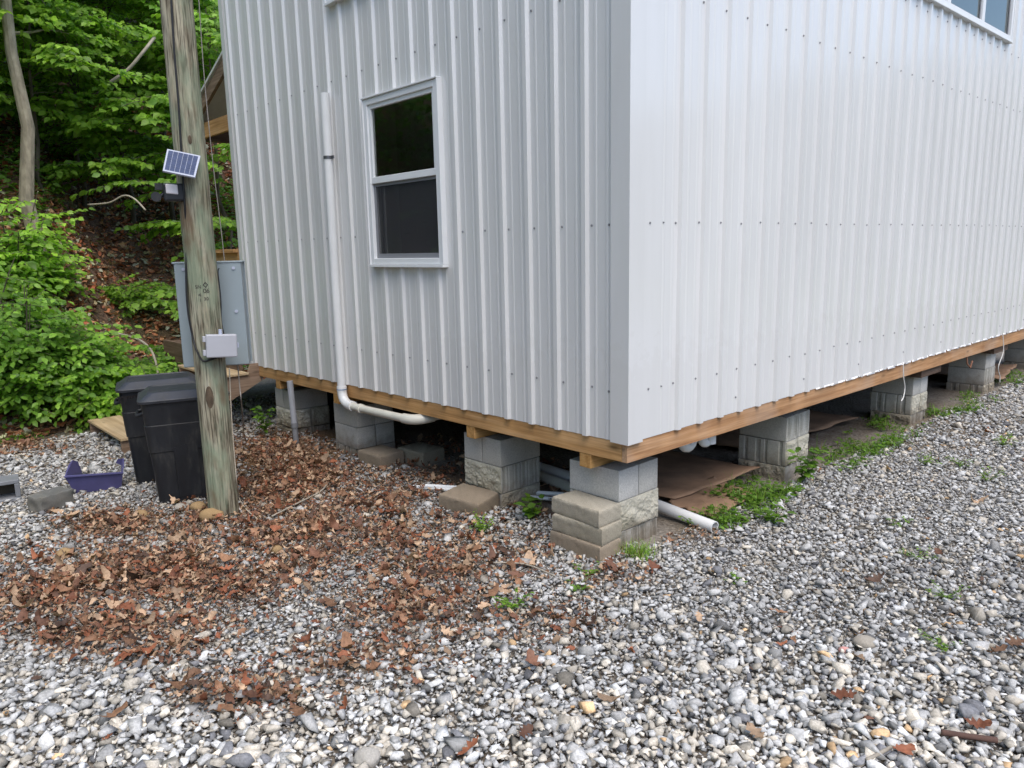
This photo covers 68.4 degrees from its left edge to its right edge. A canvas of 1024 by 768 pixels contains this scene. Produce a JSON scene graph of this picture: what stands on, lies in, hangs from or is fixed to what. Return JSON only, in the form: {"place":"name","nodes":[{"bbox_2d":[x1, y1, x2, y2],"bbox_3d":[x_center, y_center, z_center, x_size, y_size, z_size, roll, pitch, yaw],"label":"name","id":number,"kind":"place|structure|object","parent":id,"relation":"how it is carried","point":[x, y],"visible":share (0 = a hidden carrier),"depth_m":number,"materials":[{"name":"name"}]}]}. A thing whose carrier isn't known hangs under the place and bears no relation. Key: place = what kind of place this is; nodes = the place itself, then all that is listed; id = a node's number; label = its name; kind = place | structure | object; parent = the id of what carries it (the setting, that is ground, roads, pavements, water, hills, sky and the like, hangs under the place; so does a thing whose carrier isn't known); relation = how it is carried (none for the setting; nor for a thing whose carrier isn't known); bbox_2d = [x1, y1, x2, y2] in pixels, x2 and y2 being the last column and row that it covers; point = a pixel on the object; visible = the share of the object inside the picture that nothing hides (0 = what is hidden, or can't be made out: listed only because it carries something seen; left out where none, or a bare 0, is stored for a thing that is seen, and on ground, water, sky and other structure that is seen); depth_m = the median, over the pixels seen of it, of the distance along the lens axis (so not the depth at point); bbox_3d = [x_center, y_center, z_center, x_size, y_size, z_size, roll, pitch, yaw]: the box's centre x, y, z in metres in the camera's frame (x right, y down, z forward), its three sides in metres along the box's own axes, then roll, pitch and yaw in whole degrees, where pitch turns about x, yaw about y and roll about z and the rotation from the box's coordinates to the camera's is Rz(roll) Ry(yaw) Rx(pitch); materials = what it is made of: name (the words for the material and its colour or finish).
{"place":"outdoors","nodes":[
{"label":"outdoors","id":0,"kind":"place"},
{"bbox_2d":[0,14,265,443],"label":"hillside","id":1,"kind":"structure","parent":0,"point":[101,315],"depth_m":11.67,"materials":[{"name":"brown plant"}]},
{"bbox_2d":[0,0,86,90],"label":"beech sapling","id":2,"kind":"object","parent":1,"relation":"on","point":[27,11],"visible":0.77,"depth_m":9.70,"materials":[{"name":"green plant"}]},
{"bbox_2d":[0,257,86,356],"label":"shrub","id":3,"kind":"object","parent":1,"relation":"on","point":[4,286],"visible":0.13,"depth_m":8.11,"materials":[{"name":"green plant"}]},
{"bbox_2d":[0,190,101,305],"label":"shrub","id":4,"kind":"object","parent":1,"relation":"on","point":[40,257],"visible":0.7,"depth_m":9.12,"materials":[{"name":"green plant"}]},
{"bbox_2d":[0,285,115,428],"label":"shrub","id":5,"kind":"object","parent":1,"relation":"on","point":[14,325],"visible":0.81,"depth_m":7.66,"materials":[{"name":"green plant"}]},
{"bbox_2d":[0,0,121,250],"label":"lichen tree","id":6,"kind":"object","parent":1,"relation":"on","point":[27,163],"visible":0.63,"depth_m":9.63,"materials":[{"name":"grey plant"}]},
{"bbox_2d":[0,311,134,414],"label":"shrub","id":7,"kind":"object","parent":1,"relation":"on","point":[95,360],"visible":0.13,"depth_m":7.94,"materials":[{"name":"green plant"}]},
{"bbox_2d":[0,0,157,196],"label":"beech sapling","id":8,"kind":"object","parent":1,"relation":"on","point":[67,51],"visible":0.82,"depth_m":10.20,"materials":[{"name":"green plant"}]},
{"bbox_2d":[0,0,167,153],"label":"beech sapling","id":9,"kind":"object","parent":1,"relation":"on","point":[47,73],"visible":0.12,"depth_m":11.44,"materials":[{"name":"green plant"}]},
{"bbox_2d":[0,0,171,208],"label":"beech sapling","id":10,"kind":"object","parent":1,"relation":"on","point":[37,106],"visible":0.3,"depth_m":11.04,"materials":[{"name":"green plant"}]},
{"bbox_2d":[0,0,220,223],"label":"beech sapling","id":11,"kind":"object","parent":1,"relation":"on","point":[111,166],"visible":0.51,"depth_m":11.29,"materials":[{"name":"green plant"}]},
{"bbox_2d":[87,195,145,210],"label":"dead branch","id":12,"kind":"object","parent":1,"relation":"on","point":[136,200],"visible":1,"depth_m":10.02,"materials":[{"name":"wood"}]},
{"bbox_2d":[84,333,158,372],"bbox_3d":[-4.641,-0.351,9.025,1.270,0.536,0.153,4,11,25],"label":"dead branch","id":13,"kind":"object","parent":1,"relation":"on","point":[150,349],"visible":0.52,"depth_m":8.88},
{"bbox_2d":[13,0,230,219],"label":"beech sapling","id":14,"kind":"object","parent":1,"relation":"on","point":[140,149],"visible":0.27,"depth_m":11.51,"materials":[{"name":"green plant"}]},
{"bbox_2d":[29,0,221,99],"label":"forest tree","id":15,"kind":"object","parent":1,"relation":"on","point":[116,34],"visible":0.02,"depth_m":14.24,"materials":[{"name":"green plant"}]},
{"bbox_2d":[97,272,172,317],"bbox_3d":[-5.699,-1.300,11.171,1.546,0.705,1.403,-10,14,-41],"label":"shrub","id":16,"kind":"object","parent":1,"relation":"on","point":[128,295],"visible":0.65,"depth_m":10.97,"materials":[{"name":"green plant"}]},
{"bbox_2d":[69,7,237,319],"bbox_3d":[-4.610,-3.462,11.628,2.888,4.650,3.407,0,10,8],"label":"beech sapling","id":17,"kind":"object","parent":1,"relation":"on","point":[174,226],"visible":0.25,"depth_m":11.13,"materials":[{"name":"green plant"}]},
{"bbox_2d":[109,36,155,83],"bbox_3d":[-5.351,-4.572,10.607,0.673,0.675,0.137,-5,11,-19],"label":"dead branch","id":18,"kind":"object","parent":17,"relation":"attached to","point":[139,56],"visible":0.84,"depth_m":10.59,"materials":[{"name":"wood"}]},
{"bbox_2d":[132,345,180,372],"bbox_3d":[-4.467,-0.106,9.691,1.804,0.884,1.788,-10,14,-41],"label":"shrub","id":19,"kind":"object","parent":1,"relation":"on","point":[161,354],"visible":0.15,"depth_m":9.50,"materials":[{"name":"green plant"}]},
{"bbox_2d":[0,377,1023,767],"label":"gravel","id":20,"kind":"structure","parent":0,"point":[914,719],"depth_m":3.42,"materials":[{"name":"gravel"}]},
{"bbox_2d":[27,486,74,513],"bbox_3d":[-3.360,0.851,5.488,0.188,0.140,0.266,4,11,25],"label":"concrete block","id":21,"kind":"object","parent":20,"relation":"on","point":[55,497],"depth_m":5.43,"materials":[{"name":"concrete"}]},
{"bbox_2d":[56,547,70,557],"bbox_3d":[-2.742,1.034,4.612,0.091,0.070,0.107,-10,14,-41],"label":"rock","id":22,"kind":"object","parent":20,"relation":"on","point":[59,552],"visible":0.52,"depth_m":4.58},
{"bbox_2d":[64,458,123,492],"bbox_3d":[-3.266,0.706,5.923,0.400,0.226,0.303,-6,11,-23],"label":"plastic tray","id":23,"kind":"object","parent":20,"relation":"on","point":[76,478],"visible":1,"depth_m":5.83,"materials":[{"name":"plastic"}]},
{"bbox_2d":[113,371,195,483],"bbox_3d":[-2.859,0.352,6.181,0.681,0.838,0.519,-6,11,-25],"label":"trash bin","id":24,"kind":"object","parent":20,"relation":"on","point":[128,389],"visible":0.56,"depth_m":5.94,"materials":[{"name":"black plastic"}]},
{"bbox_2d":[174,503,185,509],"bbox_3d":[-2.378,0.884,5.396,0.080,0.060,0.074,1,10,12],"label":"rock","id":25,"kind":"object","parent":20,"relation":"on","point":[178,505],"visible":0.69,"depth_m":5.37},
{"bbox_2d":[135,382,232,503],"bbox_3d":[-2.450,0.429,5.700,0.681,0.838,0.492,-6,11,-24],"label":"trash bin","id":26,"kind":"object","parent":20,"relation":"on","point":[169,413],"visible":0.61,"depth_m":5.48,"materials":[{"name":"black plastic"}]},
{"bbox_2d":[189,501,205,510],"bbox_3d":[-2.232,0.879,5.362,0.106,0.085,0.102,-10,14,-41],"label":"rock","id":27,"kind":"object","parent":20,"relation":"on","point":[196,505],"visible":0.78,"depth_m":5.33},
{"bbox_2d":[199,508,223,520],"bbox_3d":[-2.063,0.902,5.172,0.163,0.107,0.102,-5,11,-18],"label":"rock","id":28,"kind":"object","parent":20,"relation":"on","point":[207,513],"visible":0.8,"depth_m":5.14,"materials":[{"name":"stone"}]},
{"bbox_2d":[250,406,274,433],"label":"weed","id":29,"kind":"object","parent":20,"relation":"on","point":[260,418],"visible":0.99,"depth_m":7.47,"materials":[{"name":"green plant"}]},
{"bbox_2d":[271,545,282,554],"bbox_3d":[-1.435,1.011,4.591,0.061,0.060,0.064,-10,14,-41],"label":"rock","id":30,"kind":"object","parent":20,"relation":"on","point":[276,548],"visible":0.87,"depth_m":4.57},
{"bbox_2d":[354,747,379,767],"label":"rock","id":31,"kind":"object","parent":20,"relation":"on","point":[370,756],"visible":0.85,"depth_m":2.67,"materials":[{"name":"stone"}]},
{"bbox_2d":[470,511,495,531],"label":"weed","id":32,"kind":"object","parent":20,"relation":"on","point":[479,526],"visible":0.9,"depth_m":4.78,"materials":[{"name":"green plant"}]},
{"bbox_2d":[493,587,534,610],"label":"weed","id":33,"kind":"object","parent":20,"relation":"on","point":[505,600],"visible":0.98,"depth_m":3.79,"materials":[{"name":"green plant"}]},
{"bbox_2d":[493,562,554,576],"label":"twig","id":34,"kind":"object","parent":20,"relation":"on","point":[553,575],"visible":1,"depth_m":4.24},
{"bbox_2d":[513,493,543,518],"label":"weed","id":35,"kind":"object","parent":20,"relation":"on","point":[528,511],"visible":1,"depth_m":5.06,"materials":[{"name":"green plant"}]},
{"bbox_2d":[565,571,593,592],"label":"weed","id":36,"kind":"object","parent":20,"relation":"on","point":[578,586],"visible":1,"depth_m":4.00,"materials":[{"name":"green plant"}]},
{"bbox_2d":[550,530,620,564],"bbox_3d":[0.441,0.955,4.521,0.206,0.119,0.404,-10,14,-41],"label":"paver","id":37,"kind":"object","parent":20,"relation":"on","point":[577,546],"visible":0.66,"depth_m":4.41,"materials":[{"name":"concrete"}]},
{"bbox_2d":[552,513,621,545],"bbox_3d":[0.449,0.843,4.503,0.207,0.107,0.388,-11,14,-43],"label":"paver","id":38,"kind":"object","parent":37,"relation":"on","point":[603,535],"visible":0.71,"depth_m":4.40,"materials":[{"name":"concrete"}]},
{"bbox_2d":[552,490,620,527],"bbox_3d":[0.444,0.738,4.499,0.206,0.102,0.394,-10,13,-39],"label":"paver","id":39,"kind":"object","parent":38,"relation":"on","point":[589,509],"visible":1,"depth_m":4.42,"materials":[{"name":"concrete"}]},
{"bbox_2d":[616,537,661,563],"bbox_3d":[0.732,0.959,4.417,0.334,0.106,0.292,-10,14,-41],"label":"grass tuft","id":40,"kind":"object","parent":20,"relation":"on","point":[639,552],"visible":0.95,"depth_m":4.41,"materials":[{"name":"plant"}]},
{"bbox_2d":[723,571,747,583],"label":"weed","id":41,"kind":"object","parent":20,"relation":"on","point":[733,575],"visible":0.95,"depth_m":4.06,"materials":[{"name":"green plant"}]},
{"bbox_2d":[760,505,796,523],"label":"weed","id":42,"kind":"object","parent":20,"relation":"on","point":[769,516],"visible":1,"depth_m":4.83,"materials":[{"name":"green plant"}]},
{"bbox_2d":[852,635,876,648],"bbox_3d":[1.584,1.162,3.383,0.104,0.059,0.074,3,11,20],"label":"rock","id":43,"kind":"object","parent":20,"relation":"on","point":[865,641],"visible":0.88,"depth_m":3.37,"materials":[{"name":"stone"}]},
{"bbox_2d":[865,745,892,761],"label":"twig","id":44,"kind":"object","parent":20,"relation":"on","point":[882,751],"visible":0.99,"depth_m":2.62,"materials":[{"name":"wood"}]},
{"bbox_2d":[887,516,913,527],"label":"weed","id":45,"kind":"object","parent":20,"relation":"on","point":[898,523],"visible":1,"depth_m":4.80,"materials":[{"name":"green plant"}]},
{"bbox_2d":[917,452,941,464],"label":"weed","id":46,"kind":"object","parent":20,"relation":"on","point":[927,460],"visible":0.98,"depth_m":6.07,"materials":[{"name":"green plant"}]},
{"bbox_2d":[917,629,960,650],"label":"weed","id":47,"kind":"object","parent":20,"relation":"on","point":[943,648],"visible":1,"depth_m":3.35,"materials":[{"name":"green plant"}]},
{"bbox_2d":[925,577,970,599],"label":"weed","id":48,"kind":"object","parent":20,"relation":"on","point":[947,596],"visible":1,"depth_m":3.80,"materials":[{"name":"green plant"}]},
{"bbox_2d":[945,456,975,467],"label":"weed","id":49,"kind":"object","parent":20,"relation":"on","point":[953,460],"visible":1,"depth_m":5.98,"materials":[{"name":"green plant"}]},
{"bbox_2d":[941,729,997,743],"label":"twig","id":50,"kind":"object","parent":20,"relation":"on","point":[974,737],"visible":1,"depth_m":2.70,"materials":[{"name":"brown wood"}]},
{"bbox_2d":[978,466,1005,480],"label":"weed","id":51,"kind":"object","parent":20,"relation":"on","point":[985,479],"visible":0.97,"depth_m":5.60,"materials":[{"name":"green plant"}]},
{"bbox_2d":[0,351,1023,767],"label":"ground","id":52,"kind":"structure","parent":0,"point":[860,401],"depth_m":4.17,"materials":[{"name":"gravel"}]},
{"bbox_2d":[0,474,20,502],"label":"hollow block","id":53,"kind":"object","parent":52,"relation":"on","point":[9,484],"depth_m":5.69,"materials":[{"name":"grey concrete"}]},
{"bbox_2d":[0,311,154,426],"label":"shrub","id":54,"kind":"object","parent":52,"relation":"on","point":[116,367],"visible":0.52,"depth_m":7.95,"materials":[{"name":"green plant"}]},
{"bbox_2d":[35,360,181,433],"bbox_3d":[-4.512,0.015,8.516,1.497,0.833,1.754,2,11,17],"label":"shrub","id":55,"kind":"object","parent":52,"relation":"on","point":[108,408],"visible":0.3,"depth_m":8.04,"materials":[{"name":"green plant"}]},
{"bbox_2d":[0,14,236,318],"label":"undergrowth","id":56,"kind":"object","parent":52,"relation":"on","point":[31,264],"visible":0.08,"depth_m":10.80,"materials":[{"name":"green plant"}]},
{"bbox_2d":[135,510,147,518],"bbox_3d":[-2.591,0.912,5.259,0.095,0.066,0.073,-1,10,-1],"label":"rock","id":57,"kind":"object","parent":52,"relation":"on","point":[145,512],"visible":0.61,"depth_m":5.25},
{"bbox_2d":[88,363,261,453],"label":"wooden stairs","id":58,"kind":"structure","parent":52,"relation":"on","point":[113,426],"depth_m":7.62,"materials":[{"name":"brown wood"}]},
{"bbox_2d":[159,0,238,519],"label":"utility pole","id":59,"kind":"object","parent":52,"relation":"on","point":[198,242],"visible":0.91,"depth_m":4.90,"materials":[{"name":"brown wood"}]},
{"bbox_2d":[151,183,185,201],"bbox_3d":[-2.169,-1.217,4.790,0.235,0.112,0.077,-6,11,-23],"label":"flood light","id":60,"kind":"object","parent":59,"relation":"attached to","point":[172,192],"visible":0.93,"depth_m":4.76,"materials":[{"name":"black plastic"}]},
{"bbox_2d":[163,149,199,178],"bbox_3d":[-2.062,-1.374,4.706,0.225,0.186,0.143,-5,11,-22],"label":"solar panel","id":61,"kind":"object","parent":59,"relation":"attached to","point":[179,163],"visible":1,"depth_m":4.68,"materials":[{"name":"blue glass"}]},
{"bbox_2d":[170,0,216,361],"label":"power cable","id":62,"kind":"object","parent":59,"relation":"attached to","point":[180,135],"visible":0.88,"depth_m":4.77,"materials":[{"name":"black rubber"}]},
{"bbox_2d":[172,260,252,367],"bbox_3d":[-2.079,-0.491,5.250,0.450,0.719,0.172,-4,11,-13],"label":"electrical enclosure","id":63,"kind":"object","parent":59,"relation":"attached to","point":[234,300],"visible":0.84,"depth_m":5.18,"materials":[{"name":"grey metal"}]},
{"bbox_2d":[198,0,224,260],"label":"guy wire","id":64,"kind":"object","parent":63,"relation":"attached to","point":[209,129],"visible":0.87,"depth_m":5.32,"materials":[{"name":"metal"}]},
{"bbox_2d":[237,365,243,433],"bbox_3d":[-2.312,0.188,6.439,0.011,1.082,2.480,-5,11,-20],"label":"ground wire","id":65,"kind":"object","parent":63,"relation":"hanging from","point":[240,398],"visible":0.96,"depth_m":5.35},
{"bbox_2d":[202,329,238,357],"bbox_3d":[-1.923,-0.267,4.970,0.227,0.186,0.086,-6,11,-27],"label":"junction box","id":66,"kind":"object","parent":59,"relation":"attached to","point":[219,345],"visible":1,"depth_m":4.93,"materials":[{"name":"grey plastic"}]},
{"bbox_2d":[218,268,223,333],"bbox_3d":[-1.949,-0.543,5.045,0.022,0.462,0.008,-5,11,-22],"label":"signal wire","id":67,"kind":"object","parent":59,"relation":"attached to","point":[220,298],"visible":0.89,"depth_m":5.04,"materials":[{"name":"black rubber"}]},
{"bbox_2d":[229,368,257,518],"bbox_3d":[-1.894,0.395,5.201,0.066,1.014,0.507,-8,12,-32],"label":"pole wire","id":68,"kind":"object","parent":59,"relation":"attached to","point":[233,442],"visible":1,"depth_m":5.21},
{"bbox_2d":[163,249,242,370],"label":"side deck","id":69,"kind":"structure","parent":52,"relation":"on","point":[172,348],"depth_m":8.98,"materials":[{"name":"brown wood"}]},
{"bbox_2d":[287,380,298,445],"bbox_3d":[-2.072,0.297,7.138,0.066,0.663,0.097,-10,14,-41],"label":"conduit","id":70,"kind":"object","parent":52,"relation":"on","point":[292,407],"visible":0.88,"depth_m":7.11,"materials":[{"name":"grey plastic"}]},
{"bbox_2d":[275,386,330,434],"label":"block pier","id":71,"kind":"structure","parent":52,"relation":"on","point":[312,410],"depth_m":7.66,"materials":[{"name":"concrete"}]},
{"bbox_2d":[333,400,394,457],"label":"block pier","id":72,"kind":"structure","parent":52,"relation":"on","point":[356,431],"depth_m":6.76,"materials":[{"name":"concrete"}]},
{"bbox_2d":[358,445,403,466],"bbox_3d":[-1.127,0.628,6.494,0.332,0.119,0.255,9,14,44],"label":"paver","id":73,"kind":"object","parent":52,"relation":"on","point":[378,455],"visible":0.97,"depth_m":6.42,"materials":[{"name":"concrete"}]},
{"bbox_2d":[397,442,443,466],"bbox_3d":[-0.791,0.609,6.560,0.345,0.119,0.256,8,14,41],"label":"paver","id":74,"kind":"object","parent":52,"relation":"on","point":[426,453],"visible":0.88,"depth_m":6.48,"materials":[{"name":"concrete"}]},
{"bbox_2d":[438,483,498,518],"bbox_3d":[-0.295,0.823,5.301,0.356,0.123,0.266,9,18,34],"label":"paver","id":75,"kind":"object","parent":52,"relation":"on","point":[467,497],"visible":0.91,"depth_m":5.24,"materials":[{"name":"concrete"}]},
{"bbox_2d":[425,484,565,495],"bbox_3d":[-0.081,0.788,5.573,1.182,0.038,0.034,1,11,14],"label":"plastic pipe","id":76,"kind":"object","parent":52,"relation":"on","point":[549,493],"visible":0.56,"depth_m":5.49,"materials":[{"name":"white plastic"}]},
{"bbox_2d":[464,431,539,508],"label":"block pier","id":77,"kind":"structure","parent":52,"relation":"on","point":[505,467],"depth_m":5.35,"materials":[{"name":"concrete"}]},
{"bbox_2d":[0,404,1023,754],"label":"leaf litter","id":78,"kind":"object","parent":52,"relation":"on","point":[72,580],"visible":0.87,"depth_m":4.21,"materials":[{"name":"plant"}]},
{"bbox_2d":[271,484,326,516],"bbox_3d":[-1.505,0.834,5.481,0.065,0.010,0.763,2,11,16],"label":"twig","id":79,"kind":"object","parent":78,"relation":"on","point":[299,501],"visible":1,"depth_m":5.40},
{"bbox_2d":[0,369,1023,529],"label":"ground cover","id":80,"kind":"object","parent":52,"relation":"on","point":[878,446],"visible":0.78,"depth_m":5.80,"materials":[{"name":"green plant"}]},
{"bbox_2d":[540,471,570,491],"bbox_3d":[0.328,0.740,5.696,0.080,0.078,1.290,-8,12,-34],"label":"buried pipe","id":81,"kind":"object","parent":52,"relation":"on","point":[554,481],"visible":0.32,"depth_m":5.65,"materials":[{"name":"grey plastic"}]},
{"bbox_2d":[572,561,601,573],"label":"weed","id":82,"kind":"object","parent":52,"relation":"on","point":[578,568],"visible":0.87,"depth_m":4.19,"materials":[{"name":"green plant"}]},
{"bbox_2d":[570,456,657,546],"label":"block pier","id":83,"kind":"structure","parent":52,"relation":"on","point":[631,488],"depth_m":4.58,"materials":[{"name":"concrete"}]},
{"bbox_2d":[218,0,1023,468],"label":"house","id":84,"kind":"structure","parent":52,"relation":"on","point":[596,232],"depth_m":5.19,"materials":[{"name":"paint"}]},
{"bbox_2d":[201,51,229,143],"bbox_3d":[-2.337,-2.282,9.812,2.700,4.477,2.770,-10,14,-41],"label":"porch roof","id":85,"kind":"structure","parent":84,"relation":"attached to","point":[216,104],"depth_m":9.14,"materials":[{"name":"paint"}]},
{"bbox_2d":[324,0,342,7],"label":"window","id":86,"kind":"structure","parent":84,"relation":"in","point":[327,3],"depth_m":5.76,"materials":[{"name":"white plastic"}]},
{"bbox_2d":[320,92,439,424],"bbox_3d":[-0.439,-1.023,5.936,2.032,2.545,0.912,-3,10,-9],"label":"drain pipe","id":87,"kind":"object","parent":84,"relation":"attached to","point":[346,402],"visible":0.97,"depth_m":6.11,"materials":[{"name":"white plastic"}]},
{"bbox_2d":[360,76,448,267],"bbox_3d":[-0.703,-1.479,5.465,0.270,1.242,0.943,-10,14,-41],"label":"window","id":88,"kind":"structure","parent":84,"relation":"in","point":[407,217],"depth_m":5.47,"materials":[{"name":"white plastic"}]},
{"bbox_2d":[679,436,715,451],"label":"pipe fittings","id":89,"kind":"object","parent":84,"relation":"attached to","point":[706,442],"visible":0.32,"depth_m":4.96,"materials":[{"name":"beige plastic"}]},
{"bbox_2d":[925,0,1015,43],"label":"window","id":90,"kind":"structure","parent":84,"relation":"in","point":[979,21],"depth_m":6.99,"materials":[{"name":"white plastic"}]},
{"bbox_2d":[998,335,1003,382],"bbox_3d":[5.571,-0.279,8.593,0.162,0.552,0.016,-11,14,-43],"label":"hanging string","id":91,"kind":"object","parent":84,"relation":"hanging from","point":[1000,359],"visible":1,"depth_m":8.60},
{"bbox_2d":[539,462,718,532],"bbox_3d":[0.559,0.747,5.631,0.088,0.110,2.290,-9,13,-38],"label":"outlet pipe","id":92,"kind":"object","parent":52,"relation":"on","point":[673,511],"visible":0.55,"depth_m":4.97,"materials":[{"name":"white plastic"}]},
{"bbox_2d":[565,450,759,498],"bbox_3d":[1.169,0.670,5.964,1.124,0.076,1.117,-9,13,-36],"label":"cardboard sheet","id":93,"kind":"object","parent":52,"relation":"on","point":[680,474],"visible":0.45,"depth_m":5.80,"materials":[{"name":"cardboard"}]},
{"bbox_2d":[669,476,751,517],"bbox_3d":[1.438,0.796,5.343,0.710,0.041,0.495,-10,14,-41],"label":"dirt patch","id":94,"kind":"object","parent":52,"relation":"on","point":[699,500],"visible":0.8,"depth_m":5.27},
{"bbox_2d":[738,409,809,481],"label":"block pier","id":95,"kind":"structure","parent":52,"relation":"on","point":[765,445],"depth_m":5.87,"materials":[{"name":"concrete"}]},
{"bbox_2d":[787,447,829,482],"bbox_3d":[2.189,0.618,5.644,0.303,0.279,0.216,-5,11,-19],"label":"weed","id":96,"kind":"object","parent":52,"relation":"on","point":[808,471],"visible":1,"depth_m":5.64,"materials":[{"name":"green plant"}]},
{"bbox_2d":[870,376,927,424],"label":"block pier","id":97,"kind":"structure","parent":52,"relation":"on","point":[908,409],"depth_m":7.53,"materials":[{"name":"concrete"}]},
{"bbox_2d":[899,545,937,559],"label":"weed","id":98,"kind":"object","parent":52,"relation":"on","point":[910,553],"visible":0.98,"depth_m":4.31,"materials":[{"name":"green plant"}]},
{"bbox_2d":[945,353,995,393],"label":"block pier","id":99,"kind":"structure","parent":52,"relation":"on","point":[978,376],"depth_m":8.98,"materials":[{"name":"concrete"}]},
{"bbox_2d":[932,363,1016,379],"bbox_3d":[6.103,-0.209,10.106,1.568,0.094,1.235,-10,14,-41],"label":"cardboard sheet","id":100,"kind":"object","parent":52,"relation":"on","point":[1004,369],"visible":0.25,"depth_m":9.84,"materials":[{"name":"cardboard"}]},
{"bbox_2d":[993,432,1017,445],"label":"weed","id":101,"kind":"object","parent":52,"relation":"on","point":[1002,441],"visible":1,"depth_m":6.55,"materials":[{"name":"green plant"}]},
{"bbox_2d":[1002,339,1023,368],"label":"block pier","id":102,"kind":"structure","parent":52,"relation":"on","point":[1014,353],"depth_m":10.49,"materials":[{"name":"concrete"}]},
{"bbox_2d":[697,408,858,447],"bbox_3d":[2.260,0.376,7.576,2.200,0.042,1.670,-10,14,-41],"label":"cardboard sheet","id":103,"kind":"object","parent":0,"point":[818,421],"visible":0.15,"depth_m":7.32,"materials":[{"name":"cardboard"}]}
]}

